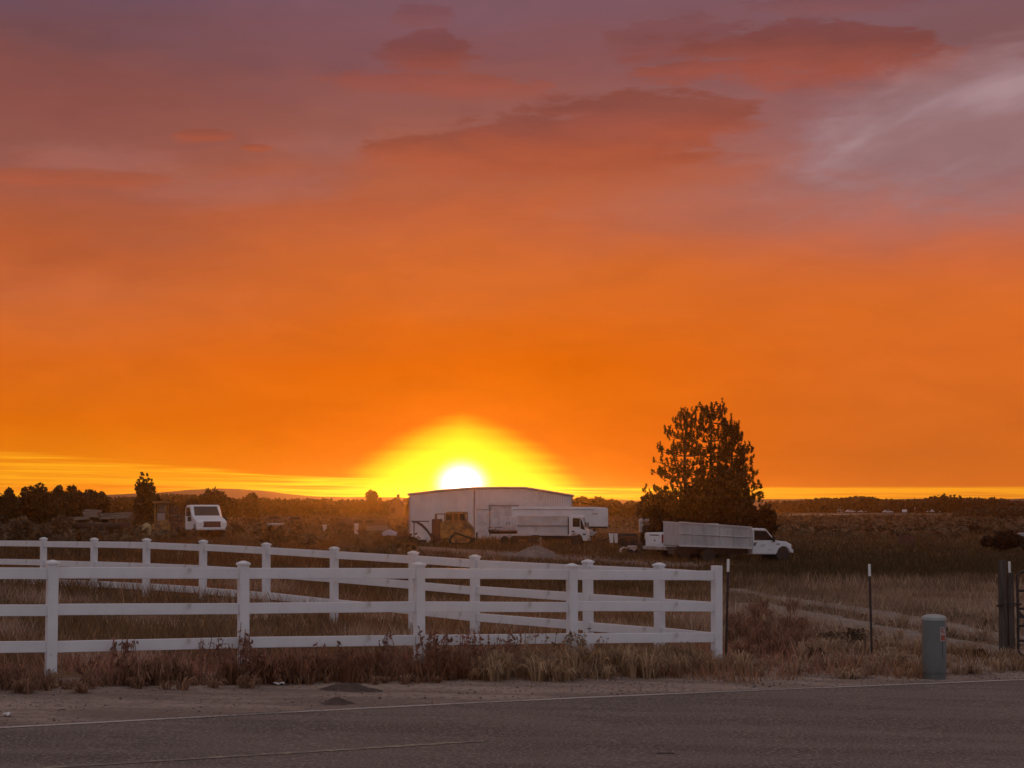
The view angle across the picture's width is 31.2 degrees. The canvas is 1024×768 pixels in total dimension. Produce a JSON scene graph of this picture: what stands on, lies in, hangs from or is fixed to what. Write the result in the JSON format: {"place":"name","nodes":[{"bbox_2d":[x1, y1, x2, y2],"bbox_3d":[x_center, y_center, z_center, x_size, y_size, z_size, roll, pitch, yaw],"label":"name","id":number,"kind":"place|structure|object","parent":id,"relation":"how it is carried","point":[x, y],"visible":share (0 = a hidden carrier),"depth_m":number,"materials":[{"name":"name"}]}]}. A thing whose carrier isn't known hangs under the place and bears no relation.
{"place":"outdoors","nodes":[
{"label":"outdoors","id":0,"kind":"place"},
{"bbox_2d":[0,678,1023,767],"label":"road","id":1,"kind":"structure","parent":0,"point":[965,724],"depth_m":18.64,"materials":[{"name":"asphalt"}]},
{"bbox_2d":[0,522,1023,593],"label":"meadow grass","id":2,"kind":"structure","parent":0,"point":[757,573],"depth_m":92.59,"materials":[{"name":"plant"}]},
{"bbox_2d":[0,646,1023,725],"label":"road shoulder","id":3,"kind":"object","parent":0,"point":[135,705],"visible":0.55,"depth_m":22.14},
{"bbox_2d":[0,622,610,688],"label":"seed stalks","id":4,"kind":"object","parent":3,"relation":"on","point":[243,651],"visible":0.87,"depth_m":24.00,"materials":[{"name":"brown plant"}]},
{"bbox_2d":[0,641,752,693],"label":"dry grass","id":5,"kind":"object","parent":3,"relation":"on","point":[33,676],"visible":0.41,"depth_m":23.90,"materials":[{"name":"brown plant"}]},
{"bbox_2d":[0,670,1023,724],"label":"shoulder pebbles","id":6,"kind":"object","parent":3,"relation":"on","point":[441,696],"visible":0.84,"depth_m":23.40,"materials":[{"name":"grey stone"}]},
{"bbox_2d":[0,508,1023,683],"bbox_3d":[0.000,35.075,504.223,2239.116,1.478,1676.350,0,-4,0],"label":"ground","id":7,"kind":"structure","parent":0,"point":[72,675],"depth_m":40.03,"materials":[{"name":"plant"}]},
{"bbox_2d":[0,487,21,524],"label":"dark tree","id":8,"kind":"object","parent":7,"relation":"on","point":[10,507],"visible":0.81,"depth_m":168.97,"materials":[{"name":"green plant"}]},
{"bbox_2d":[5,515,33,540],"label":"dry shrub","id":9,"kind":"object","parent":7,"relation":"on","point":[15,527],"visible":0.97,"depth_m":97.16,"materials":[{"name":"brown plant"}]},
{"bbox_2d":[18,482,47,524],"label":"dark tree","id":10,"kind":"object","parent":7,"relation":"on","point":[27,509],"visible":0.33,"depth_m":173.50,"materials":[{"name":"green plant"}]},
{"bbox_2d":[29,486,57,523],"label":"dark tree","id":11,"kind":"object","parent":7,"relation":"on","point":[42,503],"visible":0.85,"depth_m":169.93,"materials":[{"name":"green plant"}]},
{"bbox_2d":[48,514,74,533],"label":"dry shrub","id":12,"kind":"object","parent":7,"relation":"on","point":[60,522],"visible":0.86,"depth_m":117.33,"materials":[{"name":"brown plant"}]},
{"bbox_2d":[50,484,77,502],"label":"dark tree","id":13,"kind":"object","parent":7,"relation":"on","point":[58,490],"visible":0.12,"depth_m":173.03,"materials":[{"name":"green plant"}]},
{"bbox_2d":[54,492,82,522],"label":"dark tree","id":14,"kind":"object","parent":7,"relation":"on","point":[68,505],"visible":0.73,"depth_m":167.04,"materials":[{"name":"green plant"}]},
{"bbox_2d":[69,489,95,498],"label":"dark tree","id":15,"kind":"object","parent":7,"relation":"on","point":[86,491],"visible":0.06,"depth_m":172.40,"materials":[{"name":"green plant"}]},
{"bbox_2d":[79,491,114,522],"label":"dark tree","id":16,"kind":"object","parent":7,"relation":"on","point":[96,501],"visible":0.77,"depth_m":167.63,"materials":[{"name":"green plant"}]},
{"bbox_2d":[69,523,129,534],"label":"plank trailer","id":17,"kind":"object","parent":7,"relation":"on","point":[110,527],"visible":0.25,"depth_m":118.76,"materials":[{"name":"wood"}]},
{"bbox_2d":[82,509,101,516],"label":"timber stack","id":18,"kind":"object","parent":17,"relation":"on","point":[95,513],"visible":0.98,"depth_m":119.65,"materials":[{"name":"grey wood"}]},
{"bbox_2d":[99,512,132,518],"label":"timber stack","id":19,"kind":"object","parent":17,"relation":"on","point":[115,515],"visible":1,"depth_m":119.53,"materials":[{"name":"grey wood"}]},
{"bbox_2d":[134,471,156,499],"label":"lone tree","id":20,"kind":"object","parent":7,"relation":"on","point":[145,487],"visible":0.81,"depth_m":149.38,"materials":[{"name":"green plant"}]},
{"bbox_2d":[133,494,162,528],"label":"dense tree","id":21,"kind":"object","parent":7,"relation":"on","point":[144,510],"visible":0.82,"depth_m":148.24,"materials":[{"name":"green plant"}]},
{"bbox_2d":[151,501,169,531],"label":"forklift","id":22,"kind":"object","parent":7,"relation":"on","point":[164,524],"visible":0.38,"depth_m":117.27,"materials":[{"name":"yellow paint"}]},
{"bbox_2d":[162,498,174,519],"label":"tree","id":23,"kind":"object","parent":7,"relation":"on","point":[171,503],"visible":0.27,"depth_m":199.38,"materials":[{"name":"green plant"}]},
{"bbox_2d":[169,506,182,530],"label":"slatted trailer","id":24,"kind":"object","parent":7,"relation":"on","point":[173,512],"visible":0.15,"depth_m":118.71,"materials":[{"name":"brown wood"}]},
{"bbox_2d":[176,505,226,537],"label":"cab chassis truck","id":25,"kind":"object","parent":7,"relation":"on","point":[201,519],"visible":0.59,"depth_m":113.47,"materials":[{"name":"white paint"}]},
{"bbox_2d":[180,486,237,517],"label":"round tree","id":26,"kind":"object","parent":7,"relation":"on","point":[214,497],"visible":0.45,"depth_m":190.76,"materials":[{"name":"green plant"}]},
{"bbox_2d":[231,499,241,518],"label":"tree","id":27,"kind":"object","parent":7,"relation":"on","point":[237,503],"visible":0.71,"depth_m":261.08,"materials":[{"name":"green plant"}]},
{"bbox_2d":[108,493,390,516],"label":"treeline","id":28,"kind":"object","parent":7,"relation":"on","point":[279,506],"visible":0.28,"depth_m":353.57,"materials":[{"name":"green plant"}]},
{"bbox_2d":[241,492,261,518],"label":"dome tree","id":29,"kind":"object","parent":7,"relation":"on","point":[251,506],"visible":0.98,"depth_m":264.05,"materials":[{"name":"green plant"}]},
{"bbox_2d":[261,498,273,515],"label":"distant tree","id":30,"kind":"object","parent":7,"relation":"on","point":[267,506],"visible":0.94,"depth_m":328.84,"materials":[{"name":"green plant"}]},
{"bbox_2d":[262,516,283,522],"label":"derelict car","id":31,"kind":"object","parent":7,"relation":"on","point":[275,518],"visible":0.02,"depth_m":203.81,"materials":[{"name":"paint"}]},
{"bbox_2d":[278,516,306,523],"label":"derelict car","id":32,"kind":"object","parent":7,"relation":"on","point":[299,519],"visible":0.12,"depth_m":199.05,"materials":[{"name":"brown paint"}]},
{"bbox_2d":[294,498,299,515],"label":"distant tree","id":33,"kind":"object","parent":7,"relation":"on","point":[296,508],"visible":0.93,"depth_m":338.96,"materials":[{"name":"green plant"}]},
{"bbox_2d":[299,498,316,515],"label":"distant tree","id":34,"kind":"object","parent":7,"relation":"on","point":[307,507],"visible":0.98,"depth_m":343.52,"materials":[{"name":"green plant"}]},
{"bbox_2d":[317,501,323,515],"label":"distant tree","id":35,"kind":"object","parent":7,"relation":"on","point":[320,509],"visible":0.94,"depth_m":348.95,"materials":[{"name":"green plant"}]},
{"bbox_2d":[321,697,354,704],"bbox_3d":[-2.060,3.694,21.267,0.483,0.128,0.599,2,-4,-25],"label":"soil heap","id":36,"kind":"object","parent":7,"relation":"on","point":[336,701],"visible":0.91,"depth_m":21.14,"materials":[{"name":"soil"}]},
{"bbox_2d":[344,499,350,517],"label":"distant tree","id":37,"kind":"object","parent":7,"relation":"on","point":[347,510],"visible":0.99,"depth_m":329.04,"materials":[{"name":"green plant"}]},
{"bbox_2d":[319,682,382,691],"bbox_3d":[-2.061,3.775,22.739,0.842,0.155,0.843,2,-4,-25],"label":"soil heap","id":38,"kind":"object","parent":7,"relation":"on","point":[348,687],"visible":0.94,"depth_m":22.60,"materials":[{"name":"soil"}]},
{"bbox_2d":[0,537,710,651],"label":"rail fence","id":39,"kind":"object","parent":7,"relation":"on","point":[474,590],"visible":0.75,"depth_m":32.63,"materials":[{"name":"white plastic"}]},
{"bbox_2d":[0,560,722,682],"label":"rail fence","id":40,"kind":"object","parent":7,"relation":"on","point":[52,573],"visible":0.91,"depth_m":24.12,"materials":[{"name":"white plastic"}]},
{"bbox_2d":[364,489,377,517],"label":"poplar tree","id":41,"kind":"object","parent":7,"relation":"on","point":[371,496],"visible":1,"depth_m":318.81,"materials":[{"name":"green plant"}]},
{"bbox_2d":[359,519,385,528],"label":"derelict van","id":42,"kind":"object","parent":7,"relation":"on","point":[375,522],"visible":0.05,"depth_m":186.95,"materials":[{"name":"brown paint"}]},
{"bbox_2d":[366,525,387,530],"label":"timber stack","id":43,"kind":"object","parent":7,"relation":"on","point":[373,527],"visible":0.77,"depth_m":147.10,"materials":[{"name":"brown wood"}]},
{"bbox_2d":[376,497,382,515],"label":"poplar tree","id":44,"kind":"object","parent":7,"relation":"on","point":[379,506],"visible":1,"depth_m":321.13,"materials":[{"name":"green plant"}]},
{"bbox_2d":[374,534,408,542],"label":"utility trailer","id":45,"kind":"object","parent":7,"relation":"on","point":[403,536],"visible":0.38,"depth_m":139.09,"materials":[{"name":"metal"}]},
{"bbox_2d":[382,530,396,535],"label":"tarp bundle","id":46,"kind":"object","parent":45,"relation":"on","point":[389,533],"visible":0.96,"depth_m":139.13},
{"bbox_2d":[387,494,405,517],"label":"distant house","id":47,"kind":"structure","parent":7,"relation":"on","point":[397,504],"depth_m":329.26,"materials":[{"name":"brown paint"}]},
{"bbox_2d":[403,497,408,515],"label":"distant tree","id":48,"kind":"object","parent":7,"relation":"on","point":[406,500],"visible":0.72,"depth_m":338.85,"materials":[{"name":"green plant"}]},
{"bbox_2d":[411,521,430,541],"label":"hay rake","id":49,"kind":"object","parent":7,"relation":"on","point":[423,526],"visible":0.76,"depth_m":140.57,"materials":[{"name":"metal"}]},
{"bbox_2d":[429,512,475,543],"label":"track loader","id":50,"kind":"object","parent":7,"relation":"on","point":[455,527],"visible":0.99,"depth_m":133.39,"materials":[{"name":"metal"}]},
{"bbox_2d":[407,486,573,539],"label":"steel shed","id":51,"kind":"structure","parent":7,"relation":"on","point":[485,508],"depth_m":151.67,"materials":[{"name":"metal"}]},
{"bbox_2d":[478,510,488,537],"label":"door","id":52,"kind":"structure","parent":51,"relation":"in","point":[483,515],"depth_m":151.52,"materials":[{"name":"metal"}]},
{"bbox_2d":[490,503,516,538],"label":"roller door","id":53,"kind":"structure","parent":51,"relation":"in","point":[495,515],"depth_m":151.59,"materials":[{"name":"metal"}]},
{"bbox_2d":[488,527,517,544],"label":"flatbed trailer","id":54,"kind":"object","parent":7,"relation":"on","point":[504,539],"visible":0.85,"depth_m":135.77,"materials":[{"name":"metal"}]},
{"bbox_2d":[500,516,506,529],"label":"cabinet","id":55,"kind":"object","parent":54,"relation":"on","point":[503,521],"visible":1,"depth_m":136.32,"materials":[{"name":"metal"}]},
{"bbox_2d":[0,512,1023,564],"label":"sagebrush","id":56,"kind":"object","parent":7,"relation":"on","point":[313,523],"visible":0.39,"depth_m":165.07,"materials":[{"name":"green plant"}]},
{"bbox_2d":[514,515,590,545],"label":"cab over truck","id":57,"kind":"object","parent":7,"relation":"on","point":[534,527],"visible":0.91,"depth_m":132.83,"materials":[{"name":"white paint"}]},
{"bbox_2d":[512,507,607,540],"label":"gooseneck trailer","id":58,"kind":"object","parent":7,"relation":"on","point":[596,517],"visible":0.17,"depth_m":141.45,"materials":[{"name":"white paint"}]},
{"bbox_2d":[578,496,592,506],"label":"distant tree","id":59,"kind":"object","parent":7,"relation":"on","point":[583,501],"visible":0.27,"depth_m":299.06,"materials":[{"name":"green plant"}]},
{"bbox_2d":[596,496,610,515],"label":"distant tree","id":60,"kind":"object","parent":7,"relation":"on","point":[601,502],"visible":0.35,"depth_m":299.30,"materials":[{"name":"green plant"}]},
{"bbox_2d":[573,496,651,518],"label":"treeline","id":61,"kind":"object","parent":7,"relation":"on","point":[630,509],"visible":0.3,"depth_m":307.85,"materials":[{"name":"green plant"}]},
{"bbox_2d":[609,500,622,516],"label":"distant tree","id":62,"kind":"object","parent":7,"relation":"on","point":[615,512],"visible":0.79,"depth_m":308.48,"materials":[{"name":"green plant"}]},
{"bbox_2d":[597,533,639,546],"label":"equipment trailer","id":63,"kind":"object","parent":7,"relation":"on","point":[625,542],"visible":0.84,"depth_m":128.12,"materials":[{"name":"metal"}]},
{"bbox_2d":[619,546,638,552],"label":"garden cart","id":64,"kind":"object","parent":7,"relation":"on","point":[632,550],"visible":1,"depth_m":112.41,"materials":[{"name":"metal"}]},
{"bbox_2d":[638,521,649,550],"bbox_3d":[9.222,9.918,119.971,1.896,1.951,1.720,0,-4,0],"label":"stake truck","id":65,"kind":"object","parent":7,"relation":"on","point":[642,526],"visible":0.3,"depth_m":119.21,"materials":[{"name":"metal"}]},
{"bbox_2d":[636,486,694,554],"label":"evergreen shrub","id":66,"kind":"object","parent":7,"relation":"on","point":[659,510],"visible":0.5,"depth_m":112.65,"materials":[{"name":"green plant"}]},
{"bbox_2d":[636,406,710,516],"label":"pine tree","id":67,"kind":"object","parent":7,"relation":"on","point":[688,471],"visible":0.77,"depth_m":116.80,"materials":[{"name":"green plant"}]},
{"bbox_2d":[643,523,736,557],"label":"pickup truck","id":68,"kind":"object","parent":7,"relation":"on","point":[654,540],"visible":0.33,"depth_m":107.30,"materials":[{"name":"white paint"}]},
{"bbox_2d":[669,474,722,523],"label":"evergreen shrub","id":69,"kind":"object","parent":7,"relation":"on","point":[693,500],"visible":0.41,"depth_m":113.14,"materials":[{"name":"green plant"}]},
{"bbox_2d":[689,398,731,484],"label":"pine tree","id":70,"kind":"object","parent":7,"relation":"on","point":[711,416],"visible":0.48,"depth_m":118.31,"materials":[{"name":"green plant"}]},
{"bbox_2d":[698,466,750,555],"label":"evergreen shrub","id":71,"kind":"object","parent":7,"relation":"on","point":[718,488],"visible":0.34,"depth_m":113.54,"materials":[{"name":"green plant"}]},
{"bbox_2d":[725,559,729,654],"bbox_3d":[3.213,3.592,27.438,0.041,1.938,0.048,2,-4,0],"label":"steel fence post","id":72,"kind":"object","parent":7,"relation":"on","point":[727,601],"visible":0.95,"depth_m":27.44,"materials":[{"name":"metal"}]},
{"bbox_2d":[663,521,792,561],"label":"work truck","id":73,"kind":"object","parent":7,"relation":"on","point":[698,541],"visible":0.94,"depth_m":102.21,"materials":[{"name":"white paint"}]},
{"bbox_2d":[709,419,770,520],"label":"pine tree","id":74,"kind":"object","parent":7,"relation":"on","point":[732,430],"visible":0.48,"depth_m":115.52,"materials":[{"name":"green plant"}]},
{"bbox_2d":[720,479,762,555],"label":"evergreen shrub","id":75,"kind":"object","parent":7,"relation":"on","point":[746,514],"visible":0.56,"depth_m":112.91,"materials":[{"name":"green plant"}]},
{"bbox_2d":[747,499,778,535],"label":"evergreen shrub","id":76,"kind":"object","parent":7,"relation":"on","point":[765,517],"visible":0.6,"depth_m":112.50,"materials":[{"name":"green plant"}]},
{"bbox_2d":[808,647,824,659],"bbox_3d":[4.643,4.215,28.392,0.385,0.290,0.466,3,-5,-38],"label":"dry shrub","id":77,"kind":"object","parent":7,"relation":"on","point":[811,651],"visible":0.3,"depth_m":28.28,"materials":[{"name":"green plant"}]},
{"bbox_2d":[818,497,826,512],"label":"distant tree","id":78,"kind":"object","parent":7,"relation":"on","point":[822,506],"visible":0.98,"depth_m":478.31,"materials":[{"name":"green plant"}]},
{"bbox_2d":[817,631,850,642],"bbox_3d":[5.649,4.439,31.863,0.726,0.313,0.737,0,-4,0],"label":"dry shrub","id":79,"kind":"object","parent":7,"relation":"on","point":[830,634],"visible":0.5,"depth_m":31.73,"materials":[{"name":"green plant"}]},
{"bbox_2d":[829,500,838,512],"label":"distant tree","id":80,"kind":"object","parent":7,"relation":"on","point":[834,505],"visible":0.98,"depth_m":478.63,"materials":[{"name":"green plant"}]},
{"bbox_2d":[845,627,867,644],"bbox_3d":[5.929,4.381,31.592,0.398,0.396,0.444,0,-4,0],"label":"dry shrub","id":81,"kind":"object","parent":7,"relation":"on","point":[853,634],"visible":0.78,"depth_m":31.51,"materials":[{"name":"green plant"}]},
{"bbox_2d":[859,496,876,512],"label":"distant tree","id":82,"kind":"object","parent":7,"relation":"on","point":[868,503],"visible":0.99,"depth_m":468.42,"materials":[{"name":"green plant"}]},
{"bbox_2d":[868,564,872,654],"bbox_3d":[5.638,3.764,28.804,0.039,1.865,0.048,-1,-4,0],"label":"steel fence post","id":83,"kind":"object","parent":7,"relation":"on","point":[870,608],"visible":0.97,"depth_m":28.80,"materials":[{"name":"metal"}]},
{"bbox_2d":[722,597,1023,678],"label":"roadside tussocks","id":84,"kind":"object","parent":7,"relation":"on","point":[745,627],"visible":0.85,"depth_m":29.67,"materials":[{"name":"brown plant"}]},
{"bbox_2d":[874,503,894,511],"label":"distant tree","id":85,"kind":"object","parent":7,"relation":"on","point":[881,507],"visible":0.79,"depth_m":472.79,"materials":[{"name":"green plant"}]},
{"bbox_2d":[763,495,1023,512],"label":"treeline","id":86,"kind":"object","parent":7,"relation":"on","point":[845,504],"visible":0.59,"depth_m":495.95,"materials":[{"name":"green plant"}]},
{"bbox_2d":[899,535,914,545],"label":"rusty bin","id":87,"kind":"object","parent":7,"relation":"on","point":[906,539],"visible":0.89,"depth_m":131.21,"materials":[{"name":"metal"}]},
{"bbox_2d":[915,499,929,512],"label":"distant tree","id":88,"kind":"object","parent":7,"relation":"on","point":[921,506],"visible":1,"depth_m":470.12,"materials":[{"name":"green plant"}]},
{"bbox_2d":[921,614,947,679],"bbox_3d":[5.972,3.813,25.917,0.360,1.117,0.352,0,-4,0],"label":"utility pedestal","id":89,"kind":"object","parent":7,"relation":"on","point":[934,646],"visible":0.93,"depth_m":25.78,"materials":[{"name":"grey"}]},
{"bbox_2d":[933,495,941,512],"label":"distant tree","id":90,"kind":"object","parent":7,"relation":"on","point":[937,505],"visible":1,"depth_m":463.66,"materials":[{"name":"green plant"}]},
{"bbox_2d":[938,493,946,512],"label":"distant tree","id":91,"kind":"object","parent":7,"relation":"on","point":[942,501],"visible":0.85,"depth_m":468.49,"materials":[{"name":"green plant"}]},
{"bbox_2d":[948,495,953,512],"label":"distant tree","id":92,"kind":"object","parent":7,"relation":"on","point":[951,505],"visible":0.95,"depth_m":468.63,"materials":[{"name":"green plant"}]},
{"bbox_2d":[968,524,980,531],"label":"dark shrub","id":93,"kind":"object","parent":7,"relation":"on","point":[975,528],"visible":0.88,"depth_m":184.23,"materials":[{"name":"green plant"}]},
{"bbox_2d":[951,505,1023,518],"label":"treeline","id":94,"kind":"object","parent":7,"relation":"on","point":[1006,511],"visible":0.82,"depth_m":323.16,"materials":[{"name":"green plant"}]},
{"bbox_2d":[989,497,998,506],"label":"distant tree","id":95,"kind":"object","parent":7,"relation":"on","point":[994,501],"visible":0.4,"depth_m":458.91,"materials":[{"name":"green plant"}]},
{"bbox_2d":[980,530,1023,551],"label":"dark shrub","id":96,"kind":"object","parent":7,"relation":"on","point":[1008,539],"visible":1,"depth_m":119.97,"materials":[{"name":"green plant"}]},
{"bbox_2d":[998,560,1014,655],"bbox_3d":[8.043,3.813,29.827,0.259,1.880,0.156,0,-4,0],"label":"gate post","id":97,"kind":"object","parent":7,"relation":"on","point":[1006,620],"visible":0.69,"depth_m":29.80,"materials":[{"name":"wood"}]},
{"bbox_2d":[1016,570,1023,656],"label":"tube gate","id":98,"kind":"structure","parent":97,"relation":"attached to","point":[1018,612],"depth_m":29.80,"materials":[{"name":"metal"}]},
{"bbox_2d":[0,0,1023,499],"label":"sky","id":99,"kind":"structure","parent":0,"point":[322,248],"materials":[{"name":"orange"}]},
{"bbox_2d":[509,516,516,529],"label":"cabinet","id":100,"kind":"object","parent":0,"point":[512,522],"visible":1,"depth_m":136.32,"materials":[{"name":"metal"}]},
{"bbox_2d":[18,488,1023,507],"bbox_3d":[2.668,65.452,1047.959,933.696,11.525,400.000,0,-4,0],"label":"hills","id":101,"kind":"structure","parent":0,"point":[236,493],"depth_m":1026.83,"materials":[{"name":"plant"}]},
{"bbox_2d":[378,546,736,566],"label":"dirt yard","id":102,"kind":"structure","parent":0,"point":[489,553],"depth_m":109.63,"materials":[{"name":"soil"}]},
{"bbox_2d":[509,544,560,556],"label":"gravel heap","id":103,"kind":"object","parent":102,"relation":"on","point":[535,551],"visible":0.93,"depth_m":110.91,"materials":[{"name":"gravel"}]},
{"bbox_2d":[785,513,894,514],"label":"dirt road","id":104,"kind":"structure","parent":0,"point":[844,514],"depth_m":419.88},
{"bbox_2d":[725,588,1023,643],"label":"dirt track","id":105,"kind":"structure","parent":0,"point":[878,612],"depth_m":40.72,"materials":[{"name":"soil"}]},
{"bbox_2d":[735,602,1023,658],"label":"dirt track","id":106,"kind":"structure","parent":0,"point":[856,622],"depth_m":36.53,"materials":[{"name":"soil"}]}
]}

